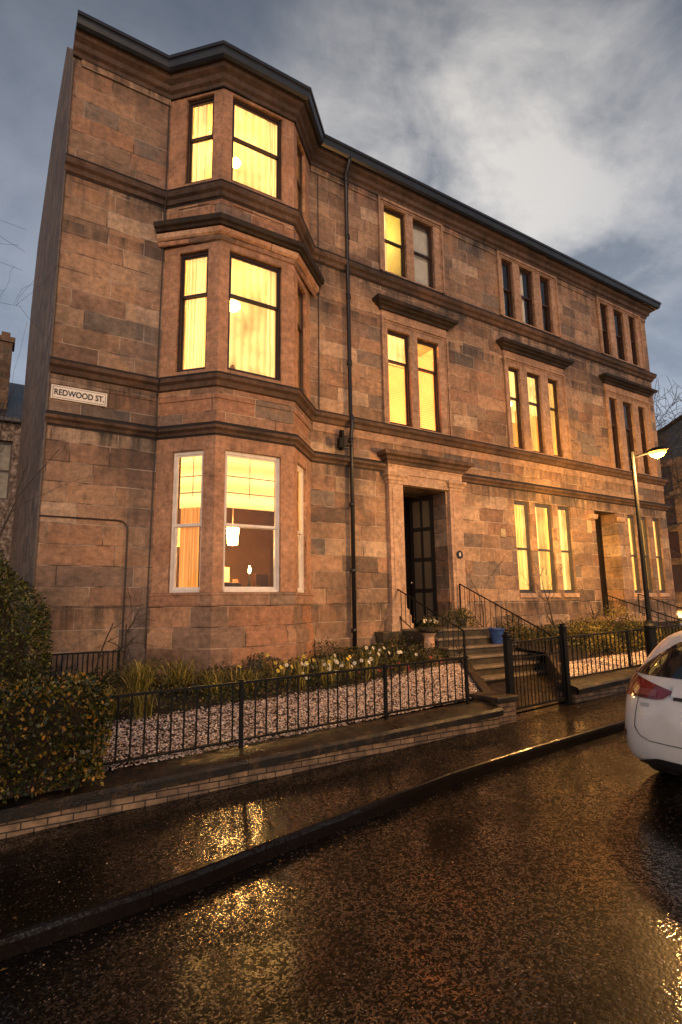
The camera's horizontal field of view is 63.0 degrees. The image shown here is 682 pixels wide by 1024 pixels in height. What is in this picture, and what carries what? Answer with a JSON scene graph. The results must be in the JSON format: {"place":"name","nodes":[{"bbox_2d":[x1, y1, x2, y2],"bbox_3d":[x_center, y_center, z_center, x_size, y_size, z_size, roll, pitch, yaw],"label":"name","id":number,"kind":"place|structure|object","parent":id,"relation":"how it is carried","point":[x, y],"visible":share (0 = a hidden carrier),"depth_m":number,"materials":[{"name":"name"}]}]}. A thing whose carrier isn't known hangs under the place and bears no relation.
{"place":"outdoors","nodes":[
{"label":"outdoors","id":0,"kind":"place"},
{"bbox_2d":[0,692,626,933],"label":"pavement","id":1,"kind":"structure","parent":0,"point":[185,812],"depth_m":4.75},
{"bbox_2d":[0,700,503,838],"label":"garden wall","id":2,"kind":"structure","parent":1,"relation":"on","point":[131,788],"depth_m":5.62,"materials":[{"name":"stone"}]},
{"bbox_2d":[93,655,470,766],"bbox_3d":[-0.294,2.206,6.399,4.667,0.834,0.063,5,-11,-29],"label":"iron railing","id":3,"kind":"object","parent":2,"relation":"on","point":[241,739],"visible":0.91,"depth_m":6.17,"materials":[{"name":"metal"}]},
{"bbox_2d":[469,691,518,724],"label":"gate pier","id":4,"kind":"structure","parent":1,"relation":"on","point":[505,702],"depth_m":7.57,"materials":[{"name":"stone"}]},
{"bbox_2d":[501,623,571,709],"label":"iron gate","id":5,"kind":"structure","parent":1,"relation":"on","point":[564,666],"depth_m":8.24,"materials":[{"name":"metal"}]},
{"bbox_2d":[556,666,640,703],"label":"garden wall","id":6,"kind":"structure","parent":1,"relation":"on","point":[591,687],"depth_m":8.88,"materials":[{"name":"stone"}]},
{"bbox_2d":[567,625,681,678],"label":"iron railing","id":7,"kind":"object","parent":6,"relation":"on","point":[629,646],"visible":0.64,"depth_m":9.57,"materials":[{"name":"metal"}]},
{"bbox_2d":[629,446,667,656],"bbox_3d":[5.608,0.916,9.807,0.219,4.182,0.724,6,-12,-37],"label":"street lamp","id":8,"kind":"object","parent":1,"relation":"on","point":[649,625],"visible":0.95,"depth_m":9.95,"materials":[{"name":"black metal"}]},
{"bbox_2d":[0,607,681,1023],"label":"road","id":9,"kind":"structure","parent":0,"point":[562,983],"depth_m":3.33,"materials":[{"name":"asphalt"}]},
{"bbox_2d":[0,719,624,960],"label":"kerb","id":10,"kind":"structure","parent":9,"relation":"on","point":[30,937],"depth_m":4.15,"materials":[{"name":"stone"}]},
{"bbox_2d":[0,676,662,1021],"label":"fallen leaves","id":11,"kind":"object","parent":9,"relation":"on","point":[261,970],"visible":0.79,"depth_m":4.51,"materials":[{"name":"plant"}]},
{"bbox_2d":[0,697,681,1023],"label":"road grit","id":12,"kind":"object","parent":9,"relation":"on","point":[457,1006],"visible":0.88,"depth_m":3.74,"materials":[{"name":"gravel"}]},
{"bbox_2d":[624,623,681,774],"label":"parked car","id":13,"kind":"object","parent":9,"relation":"on","point":[653,719],"visible":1,"depth_m":5.14,"materials":[{"name":"white paint"}]},
{"bbox_2d":[653,377,681,518],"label":"street tree","id":14,"kind":"object","parent":9,"relation":"on","point":[662,438],"visible":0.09,"depth_m":29.80,"materials":[{"name":"brown plant"}]},
{"bbox_2d":[663,473,681,586],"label":"street tree","id":15,"kind":"object","parent":9,"relation":"on","point":[673,506],"visible":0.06,"depth_m":38.72,"materials":[{"name":"brown plant"}]},
{"bbox_2d":[0,0,681,429],"label":"sky","id":16,"kind":"structure","parent":0,"point":[559,122],"materials":[{"name":"grey"}]},
{"bbox_2d":[53,620,681,770],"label":"garden ground","id":17,"kind":"structure","parent":0,"point":[212,704],"depth_m":7.83,"materials":[{"name":"stone"}]},
{"bbox_2d":[0,331,24,594],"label":"neighbour house","id":18,"kind":"structure","parent":17,"relation":"on","point":[9,454],"depth_m":23.48,"materials":[{"name":"stone"}]},
{"bbox_2d":[0,441,12,499],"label":"window","id":19,"kind":"structure","parent":18,"relation":"in","point":[6,454],"depth_m":23.44,"materials":[{"name":"white glass"}]},
{"bbox_2d":[0,547,53,699],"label":"evergreen bush","id":20,"kind":"object","parent":17,"relation":"on","point":[13,657],"visible":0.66,"depth_m":7.04,"materials":[{"name":"green plant"}]},
{"bbox_2d":[0,221,57,341],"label":"bare tree","id":21,"kind":"object","parent":17,"relation":"on","point":[24,287],"visible":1,"depth_m":8.75,"materials":[{"name":"brown plant"}]},
{"bbox_2d":[0,324,101,536],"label":"bare tree","id":22,"kind":"object","parent":17,"relation":"on","point":[8,517],"visible":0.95,"depth_m":9.09,"materials":[{"name":"brown plant"}]},
{"bbox_2d":[0,669,114,803],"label":"clipped hedge","id":23,"kind":"object","parent":17,"relation":"on","point":[47,743],"visible":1,"depth_m":4.81,"materials":[{"name":"green plant"}]},
{"bbox_2d":[42,649,119,683],"bbox_3d":[-4.112,2.684,8.812,1.140,0.934,0.060,5,-11,-32],"label":"iron railing","id":24,"kind":"object","parent":17,"relation":"on","point":[103,652],"visible":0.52,"depth_m":8.90,"materials":[{"name":"metal"}]},
{"bbox_2d":[77,681,143,716],"bbox_3d":[-3.060,2.388,7.067,1.182,0.417,1.206,5,-11,-32],"label":"strap leaf clump","id":25,"kind":"object","parent":17,"relation":"on","point":[112,690],"visible":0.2,"depth_m":7.06,"materials":[{"name":"green plant"}]},
{"bbox_2d":[93,587,156,674],"bbox_3d":[-3.297,2.031,8.570,0.899,1.724,0.858,-9,-12,39],"label":"bare shrub","id":26,"kind":"object","parent":17,"relation":"on","point":[105,641],"visible":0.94,"depth_m":8.49,"materials":[{"name":"brown plant"}]},
{"bbox_2d":[98,607,155,682],"bbox_3d":[-3.655,2.361,9.595,0.854,1.421,0.797,-7,-12,34],"label":"bare shrub","id":27,"kind":"object","parent":17,"relation":"on","point":[125,647],"visible":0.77,"depth_m":9.26,"materials":[{"name":"brown plant"}]},
{"bbox_2d":[98,659,181,699],"bbox_3d":[-2.901,2.399,7.984,1.273,0.548,1.319,-5,-11,25],"label":"strap leaf clump","id":28,"kind":"object","parent":17,"relation":"on","point":[141,679],"visible":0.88,"depth_m":7.94,"materials":[{"name":"green plant"}]},
{"bbox_2d":[115,687,164,720],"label":"strap leaf clump","id":29,"kind":"object","parent":17,"relation":"on","point":[137,713],"visible":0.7,"depth_m":6.98,"materials":[{"name":"green plant"}]},
{"bbox_2d":[147,656,212,692],"bbox_3d":[-2.456,2.470,8.482,1.294,0.496,1.404,5,-11,-32],"label":"strap leaf clump","id":30,"kind":"object","parent":17,"relation":"on","point":[180,669],"visible":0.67,"depth_m":8.38,"materials":[{"name":"green plant"}]},
{"bbox_2d":[186,668,238,693],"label":"strap leaf clump","id":31,"kind":"object","parent":17,"relation":"on","point":[213,678],"visible":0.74,"depth_m":8.19,"materials":[{"name":"green plant"}]},
{"bbox_2d":[231,663,241,687],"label":"daffodil","id":32,"kind":"object","parent":17,"relation":"on","point":[236,675],"visible":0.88,"depth_m":8.49,"materials":[{"name":"green plant"}]},
{"bbox_2d":[49,634,450,717],"bbox_3d":[-1.007,2.647,9.591,7.082,0.769,2.970,5,-11,-32],"label":"bed foliage","id":33,"kind":"object","parent":17,"relation":"on","point":[387,661],"visible":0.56,"depth_m":8.96,"materials":[{"name":"green plant"}]},
{"bbox_2d":[226,667,274,690],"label":"strap leaf clump","id":34,"kind":"object","parent":17,"relation":"on","point":[249,675],"visible":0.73,"depth_m":8.51,"materials":[{"name":"green plant"}]},
{"bbox_2d":[261,653,270,676],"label":"daffodil","id":35,"kind":"object","parent":17,"relation":"on","point":[264,664],"visible":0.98,"depth_m":9.46,"materials":[{"name":"green plant"}]},
{"bbox_2d":[291,653,309,671],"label":"daffodil","id":36,"kind":"object","parent":17,"relation":"on","point":[303,656],"visible":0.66,"depth_m":9.28,"materials":[{"name":"green plant"}]},
{"bbox_2d":[321,659,330,688],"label":"daffodil","id":37,"kind":"object","parent":17,"relation":"on","point":[322,677],"visible":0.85,"depth_m":8.54,"materials":[{"name":"green plant"}]},
{"bbox_2d":[323,660,332,676],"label":"daffodil","id":38,"kind":"object","parent":17,"relation":"on","point":[329,661],"visible":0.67,"depth_m":8.74,"materials":[{"name":"green plant"}]},
{"bbox_2d":[331,659,341,681],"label":"daffodil","id":39,"kind":"object","parent":17,"relation":"on","point":[337,661],"visible":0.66,"depth_m":8.91,"materials":[{"name":"green plant"}]},
{"bbox_2d":[7,9,678,681],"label":"sandstone house","id":40,"kind":"structure","parent":17,"relation":"on","point":[415,389],"depth_m":12.14,"materials":[{"name":"stone"}]},
{"bbox_2d":[50,384,106,406],"bbox_3d":[-4.660,-2.073,9.918,0.910,0.250,0.030,5,-11,-32],"label":"street sign","id":41,"kind":"object","parent":40,"relation":"attached to","point":[77,395],"visible":1,"depth_m":9.90,"materials":[{"name":"metal"}]},
{"bbox_2d":[177,528,179,586],"bbox_3d":[-3.176,1.337,10.903,0.400,2.050,0.400,5,-11,-32],"label":"shaded lamp","id":42,"kind":"object","parent":40,"relation":"in","point":[178,541],"visible":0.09,"depth_m":10.89,"materials":[{"name":"gold metal"}]},
{"bbox_2d":[169,450,203,592],"bbox_3d":[-2.799,0.169,10.290,0.640,2.620,0.192,-3,-10,14],"label":"window","id":43,"kind":"structure","parent":40,"relation":"in","point":[191,483],"depth_m":10.33,"materials":[{"name":"white glass"}]},
{"bbox_2d":[177,251,208,371],"bbox_3d":[-2.865,-3.918,10.979,0.640,2.510,0.197,-3,-10,14],"label":"window","id":44,"kind":"structure","parent":40,"relation":"in","point":[197,268],"depth_m":11.02,"materials":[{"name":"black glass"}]},
{"bbox_2d":[186,96,213,183],"bbox_3d":[-2.879,-7.678,11.596,0.620,1.990,0.192,-3,-10,14],"label":"window","id":45,"kind":"structure","parent":40,"relation":"in","point":[201,136],"depth_m":11.65,"materials":[{"name":"black glass"}]},
{"bbox_2d":[224,582,240,586],"bbox_3d":[-2.451,1.914,11.173,0.800,0.980,0.750,5,-11,-32],"label":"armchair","id":46,"kind":"object","parent":40,"relation":"in","point":[232,584],"visible":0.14,"depth_m":11.02,"materials":[{"name":"fabric"}]},
{"bbox_2d":[198,567,267,586],"bbox_3d":[-2.233,1.960,12.622,2.200,1.362,0.550,5,-11,-32],"label":"sideboard","id":47,"kind":"object","parent":40,"relation":"in","point":[261,580],"visible":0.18,"depth_m":12.70,"materials":[{"name":"wood"}]},
{"bbox_2d":[227,528,238,544],"bbox_3d":[-2.284,-0.189,11.799,0.260,1.770,0.260,5,-11,-32],"label":"pendant lamp","id":48,"kind":"object","parent":40,"relation":"hanging from","point":[232,536],"visible":0.9,"depth_m":11.59,"materials":[{"name":"white"}]},
{"bbox_2d":[222,451,279,591],"bbox_3d":[-1.714,0.194,10.531,1.143,2.620,0.170,5,-11,-32],"label":"window","id":49,"kind":"structure","parent":40,"relation":"in","point":[249,478],"depth_m":10.68,"materials":[{"name":"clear glass"}]},
{"bbox_2d":[227,252,279,380],"bbox_3d":[-1.777,-3.892,11.224,1.143,2.510,0.192,5,-11,-32],"label":"window","id":50,"kind":"structure","parent":40,"relation":"in","point":[254,286],"depth_m":11.30,"materials":[{"name":"yellow glass"}]},
{"bbox_2d":[231,98,280,199],"bbox_3d":[-1.829,-7.649,11.853,1.143,1.990,0.192,5,-11,-32],"label":"window","id":51,"kind":"structure","parent":40,"relation":"in","point":[256,142],"depth_m":11.94,"materials":[{"name":"yellow glass"}]},
{"bbox_2d":[297,143,301,213],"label":"window","id":52,"kind":"structure","parent":40,"relation":"in","point":[299,181],"depth_m":12.97,"materials":[{"name":"black glass"}]},
{"bbox_2d":[297,284,302,391],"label":"window","id":53,"kind":"structure","parent":40,"relation":"in","point":[299,326],"depth_m":12.38,"materials":[{"name":"black glass"}]},
{"bbox_2d":[297,465,303,592],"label":"window","id":54,"kind":"structure","parent":40,"relation":"in","point":[301,559],"depth_m":11.66,"materials":[{"name":"white glass"}]},
{"bbox_2d":[384,208,404,276],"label":"window","id":55,"kind":"structure","parent":40,"relation":"in","point":[402,256],"depth_m":14.91,"materials":[{"name":"black glass"}]},
{"bbox_2d":[387,330,410,426],"bbox_3d":[1.405,-3.375,14.213,0.728,2.510,0.195,5,-11,-32],"label":"window","id":56,"kind":"structure","parent":40,"relation":"in","point":[399,396],"depth_m":14.32,"materials":[{"name":"black glass"}]},
{"bbox_2d":[413,221,432,287],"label":"window","id":57,"kind":"structure","parent":40,"relation":"in","point":[423,268],"depth_m":15.46,"materials":[{"name":"black glass"}]},
{"bbox_2d":[409,496,437,624],"bbox_3d":[2.125,1.260,14.580,0.697,3.330,0.109,-6,-11,29],"label":"door","id":58,"kind":"structure","parent":40,"relation":"in","point":[423,563],"depth_m":14.60,"materials":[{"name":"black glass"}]},
{"bbox_2d":[417,339,439,432],"bbox_3d":[2.235,-3.300,14.729,0.740,2.510,0.195,5,-11,-32],"label":"window","id":59,"kind":"structure","parent":40,"relation":"in","point":[428,394],"depth_m":14.82,"materials":[{"name":"black glass"}]},
{"bbox_2d":[501,260,513,318],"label":"window","id":60,"kind":"structure","parent":40,"relation":"in","point":[509,291],"depth_m":17.18,"materials":[{"name":"black glass"}]},
{"bbox_2d":[508,367,522,448],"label":"window","id":61,"kind":"structure","parent":40,"relation":"in","point":[515,403],"depth_m":16.59,"materials":[{"name":"black glass"}]},
{"bbox_2d":[514,501,533,592],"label":"window","id":62,"kind":"structure","parent":40,"relation":"in","point":[524,561],"depth_m":15.89,"materials":[{"name":"white glass"}]},
{"bbox_2d":[519,268,533,325],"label":"window","id":63,"kind":"structure","parent":40,"relation":"in","point":[529,299],"depth_m":17.66,"materials":[{"name":"black glass"}]},
{"bbox_2d":[527,373,543,453],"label":"window","id":64,"kind":"structure","parent":40,"relation":"in","point":[534,402],"depth_m":17.08,"materials":[{"name":"black glass"}]},
{"bbox_2d":[540,278,551,332],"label":"window","id":65,"kind":"structure","parent":40,"relation":"in","point":[545,282],"depth_m":18.12,"materials":[{"name":"black glass"}]},
{"bbox_2d":[535,504,556,592],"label":"window","id":66,"kind":"structure","parent":40,"relation":"in","point":[546,555],"depth_m":16.40,"materials":[{"name":"white glass"}]},
{"bbox_2d":[548,380,561,456],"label":"window","id":67,"kind":"structure","parent":40,"relation":"in","point":[553,406],"depth_m":17.52,"materials":[{"name":"black glass"}]},
{"bbox_2d":[558,506,574,592],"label":"window","id":68,"kind":"structure","parent":40,"relation":"in","point":[566,551],"depth_m":16.89,"materials":[{"name":"white glass"}]},
{"bbox_2d":[595,516,608,614],"bbox_3d":[8.276,1.721,18.242,1.200,3.280,0.044,5,-11,-32],"label":"door","id":69,"kind":"structure","parent":40,"relation":"in","point":[597,521],"depth_m":18.48,"materials":[{"name":"wood"}]},
{"bbox_2d":[600,305,609,354],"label":"window","id":70,"kind":"structure","parent":40,"relation":"in","point":[604,330],"depth_m":19.80,"materials":[{"name":"black glass"}]},
{"bbox_2d":[609,399,620,468],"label":"window","id":71,"kind":"structure","parent":40,"relation":"in","point":[614,425],"depth_m":19.17,"materials":[{"name":"black glass"}]},
{"bbox_2d":[613,311,624,360],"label":"window","id":72,"kind":"structure","parent":40,"relation":"in","point":[618,315],"depth_m":20.28,"materials":[{"name":"black glass"}]},
{"bbox_2d":[623,403,636,471],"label":"window","id":73,"kind":"structure","parent":40,"relation":"in","point":[629,429],"depth_m":19.70,"materials":[{"name":"black glass"}]},
{"bbox_2d":[628,318,637,365],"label":"window","id":74,"kind":"structure","parent":40,"relation":"in","point":[630,320],"depth_m":20.71,"materials":[{"name":"black glass"}]},
{"bbox_2d":[627,515,640,592],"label":"window","id":75,"kind":"structure","parent":40,"relation":"in","point":[634,561],"depth_m":18.73,"materials":[{"name":"yellow glass"}]},
{"bbox_2d":[638,408,649,474],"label":"window","id":76,"kind":"structure","parent":40,"relation":"in","point":[639,409],"depth_m":20.08,"materials":[{"name":"black glass"}]},
{"bbox_2d":[641,517,652,592],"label":"window","id":77,"kind":"structure","parent":40,"relation":"in","point":[643,522],"depth_m":19.09,"materials":[{"name":"yellow glass"}]},
{"bbox_2d":[652,518,665,592],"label":"window","id":78,"kind":"structure","parent":40,"relation":"in","point":[659,556],"depth_m":19.53,"materials":[{"name":"yellow glass"}]},
{"bbox_2d":[344,661,356,683],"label":"daffodil","id":79,"kind":"object","parent":17,"relation":"on","point":[354,663],"visible":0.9,"depth_m":8.87,"materials":[{"name":"green plant"}]},
{"bbox_2d":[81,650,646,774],"bbox_3d":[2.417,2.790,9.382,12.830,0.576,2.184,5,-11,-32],"label":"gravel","id":80,"kind":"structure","parent":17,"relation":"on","point":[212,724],"depth_m":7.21,"materials":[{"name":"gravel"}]},
{"bbox_2d":[399,643,445,665],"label":"red leaf shrub","id":81,"kind":"object","parent":17,"relation":"on","point":[434,653],"visible":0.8,"depth_m":10.57,"materials":[{"name":"green plant"}]},
{"bbox_2d":[414,611,440,658],"bbox_3d":[1.748,2.466,11.176,0.611,0.927,0.560,-4,-10,20],"label":"stone planter","id":82,"kind":"object","parent":17,"relation":"on","point":[428,630],"visible":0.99,"depth_m":11.05,"materials":[{"name":"beige stone"}]},
{"bbox_2d":[374,625,546,682],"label":"entrance steps","id":83,"kind":"structure","parent":17,"relation":"on","point":[484,654],"depth_m":11.90,"materials":[{"name":"stone"}]},
{"bbox_2d":[397,589,465,656],"bbox_3d":[1.874,2.577,11.905,0.052,1.956,2.166,5,-11,-32],"label":"iron handrail","id":84,"kind":"object","parent":83,"relation":"on","point":[464,640],"visible":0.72,"depth_m":11.71,"materials":[{"name":"metal"}]},
{"bbox_2d":[438,605,480,653],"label":"flowering shrub","id":85,"kind":"object","parent":83,"relation":"on","point":[456,614],"visible":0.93,"depth_m":11.53,"materials":[{"name":"green plant"}]},
{"bbox_2d":[456,605,469,626],"bbox_3d":[2.900,2.491,13.430,0.528,0.537,0.531,-8,-12,36],"label":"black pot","id":86,"kind":"object","parent":83,"relation":"on","point":[461,621],"visible":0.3,"depth_m":13.32,"materials":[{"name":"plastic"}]},
{"bbox_2d":[488,628,504,643],"bbox_3d":[3.464,2.750,12.362,0.380,0.338,0.380,5,-11,-32],"label":"blue pot","id":87,"kind":"object","parent":83,"relation":"on","point":[495,635],"visible":0.99,"depth_m":12.24,"materials":[{"name":"ceramic"}]},
{"bbox_2d":[459,583,551,663],"bbox_3d":[3.652,2.570,12.618,0.052,1.996,2.626,5,-11,-32],"label":"iron handrail","id":88,"kind":"object","parent":83,"relation":"on","point":[537,627],"visible":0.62,"depth_m":12.57,"materials":[{"name":"metal"}]},
{"bbox_2d":[460,659,490,691],"bbox_3d":[2.252,2.932,9.403,0.127,0.659,2.860,-2,-10,5],"label":"path edging","id":89,"kind":"object","parent":17,"relation":"on","point":[479,682],"visible":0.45,"depth_m":8.94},
{"bbox_2d":[466,549,519,625],"bbox_3d":[3.729,2.236,13.725,0.599,2.524,1.801,7,-12,-38],"label":"bare shrub","id":90,"kind":"object","parent":17,"relation":"on","point":[483,591],"visible":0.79,"depth_m":13.85,"materials":[{"name":"brown plant"}]},
{"bbox_2d":[495,614,530,640],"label":"golden shrub","id":91,"kind":"object","parent":17,"relation":"on","point":[517,628],"visible":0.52,"depth_m":13.39,"materials":[{"name":"green plant"}]},
{"bbox_2d":[520,556,564,634],"bbox_3d":[5.480,2.394,14.964,0.976,2.480,1.563,0,-10,-2],"label":"bare shrub","id":92,"kind":"object","parent":17,"relation":"on","point":[552,621],"visible":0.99,"depth_m":14.90,"materials":[{"name":"brown plant"}]},
{"bbox_2d":[486,616,680,657],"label":"bed foliage","id":93,"kind":"object","parent":17,"relation":"on","point":[550,628],"visible":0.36,"depth_m":13.21,"materials":[{"name":"green plant"}]},
{"bbox_2d":[567,623,604,643],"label":"golden shrub","id":94,"kind":"object","parent":17,"relation":"on","point":[585,629],"visible":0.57,"depth_m":12.99,"materials":[{"name":"yellow plant"}]},
{"bbox_2d":[567,584,605,624],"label":"bare shrub","id":95,"kind":"object","parent":17,"relation":"on","point":[592,612],"visible":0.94,"depth_m":15.50,"materials":[{"name":"brown plant"}]},
{"bbox_2d":[567,615,612,637],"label":"golden shrub","id":96,"kind":"object","parent":17,"relation":"on","point":[599,625],"visible":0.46,"depth_m":14.10,"materials":[{"name":"yellow plant"}]},
{"bbox_2d":[586,634,626,654],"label":"golden shrub","id":97,"kind":"object","parent":17,"relation":"on","point":[608,639],"visible":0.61,"depth_m":11.71,"materials":[{"name":"green plant"}]},
{"bbox_2d":[593,603,636,631],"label":"golden shrub","id":98,"kind":"object","parent":17,"relation":"on","point":[608,614],"visible":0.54,"depth_m":15.38,"materials":[{"name":"yellow plant"}]},
{"bbox_2d":[615,616,666,637],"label":"golden shrub","id":99,"kind":"object","parent":17,"relation":"on","point":[637,624],"visible":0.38,"depth_m":14.06,"materials":[{"name":"yellow plant"}]},
{"bbox_2d":[605,594,681,630],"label":"iron handrail","id":100,"kind":"object","parent":17,"relation":"on","point":[634,609],"visible":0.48,"depth_m":16.05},
{"bbox_2d":[626,630,668,649],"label":"golden shrub","id":101,"kind":"object","parent":17,"relation":"on","point":[642,632],"visible":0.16,"depth_m":12.33,"materials":[{"name":"green plant"}]},
{"bbox_2d":[637,594,681,623],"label":"iron handrail","id":102,"kind":"object","parent":17,"relation":"on","point":[657,608],"visible":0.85,"depth_m":17.18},
{"bbox_2d":[412,672,562,712],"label":"entrance path","id":103,"kind":"structure","parent":0,"point":[497,686],"depth_m":9.60,"materials":[{"name":"stone"}]},
{"bbox_2d":[544,650,561,682],"bbox_3d":[3.985,3.036,10.307,0.110,0.705,2.871,-3,-10,14],"label":"path edging","id":104,"kind":"object","parent":103,"relation":"on","point":[555,667],"visible":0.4,"depth_m":10.42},
{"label":"side lawn","id":105,"kind":"structure","parent":0,"visible":0},
{"bbox_2d":[657,415,681,606],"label":"distant tenement","id":106,"kind":"structure","parent":105,"relation":"on","point":[675,538],"depth_m":39.36,"materials":[{"name":"stone"}]},
{"bbox_2d":[661,466,672,492],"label":"window","id":107,"kind":"structure","parent":106,"relation":"in","point":[668,473],"depth_m":40.03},
{"bbox_2d":[665,498,676,524],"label":"window","id":108,"kind":"structure","parent":106,"relation":"in","point":[672,518],"depth_m":39.64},
{"bbox_2d":[668,531,680,558],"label":"window","id":109,"kind":"structure","parent":106,"relation":"in","point":[674,544],"depth_m":39.30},
{"bbox_2d":[672,565,681,591],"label":"window","id":110,"kind":"structure","parent":106,"relation":"in","point":[678,587],"depth_m":38.96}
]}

